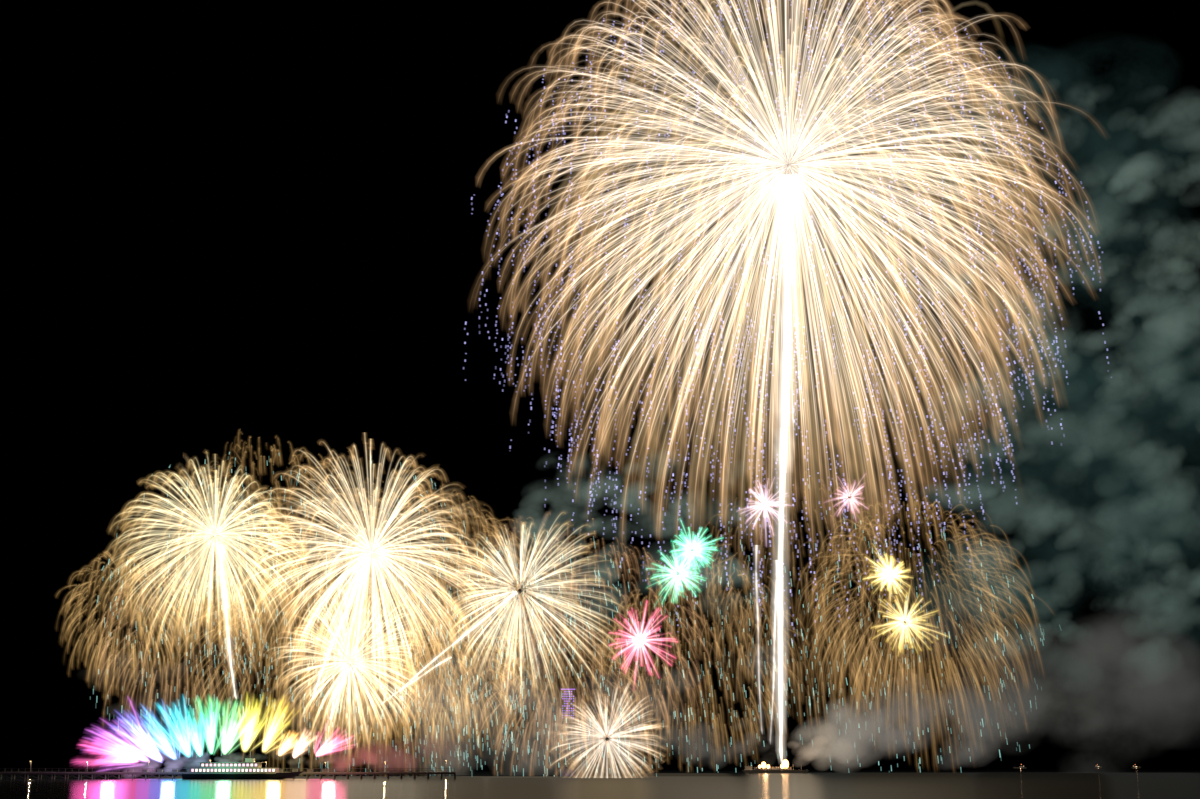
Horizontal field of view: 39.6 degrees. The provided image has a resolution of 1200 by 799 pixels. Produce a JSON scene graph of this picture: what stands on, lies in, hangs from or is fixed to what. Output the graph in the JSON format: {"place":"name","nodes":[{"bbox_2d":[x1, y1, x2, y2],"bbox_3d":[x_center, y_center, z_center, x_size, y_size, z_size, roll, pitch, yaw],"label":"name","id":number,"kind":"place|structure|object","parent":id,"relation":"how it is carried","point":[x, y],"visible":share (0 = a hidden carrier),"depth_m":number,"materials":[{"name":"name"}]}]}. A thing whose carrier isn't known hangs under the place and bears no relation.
{"place":"outdoors","nodes":[
{"label":"outdoors","id":0,"kind":"place"},
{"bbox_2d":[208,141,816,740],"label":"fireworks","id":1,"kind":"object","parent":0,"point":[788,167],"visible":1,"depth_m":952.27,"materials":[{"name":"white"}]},
{"bbox_2d":[561,680,575,767],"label":"shore tower","id":2,"kind":"structure","parent":0,"point":[568,732],"depth_m":2541.59,"materials":[{"name":"purple"}]},
{"bbox_2d":[0,766,1199,798],"bbox_3d":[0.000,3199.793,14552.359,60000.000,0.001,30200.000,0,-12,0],"label":"water","id":3,"kind":"structure","parent":0,"point":[823,782],"depth_m":379.20,"materials":[{"name":"black liquid"}]},
{"bbox_2d":[0,760,455,778],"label":"pier","id":4,"kind":"structure","parent":3,"relation":"in","point":[146,772],"depth_m":505.93,"materials":[{"name":"concrete"}]},
{"bbox_2d":[182,752,304,778],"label":"cruise ship","id":5,"kind":"object","parent":3,"relation":"on","point":[250,768],"visible":0.97,"depth_m":496.30,"materials":[{"name":"grey"}]},
{"bbox_2d":[741,759,808,772],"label":"barge","id":6,"kind":"object","parent":3,"relation":"on","point":[784,765],"visible":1,"depth_m":876.54,"materials":[{"name":"grey"}]},
{"bbox_2d":[0,0,1199,765],"label":"sky","id":7,"kind":"structure","parent":0,"point":[891,457],"materials":[{"name":"black"}]}
]}

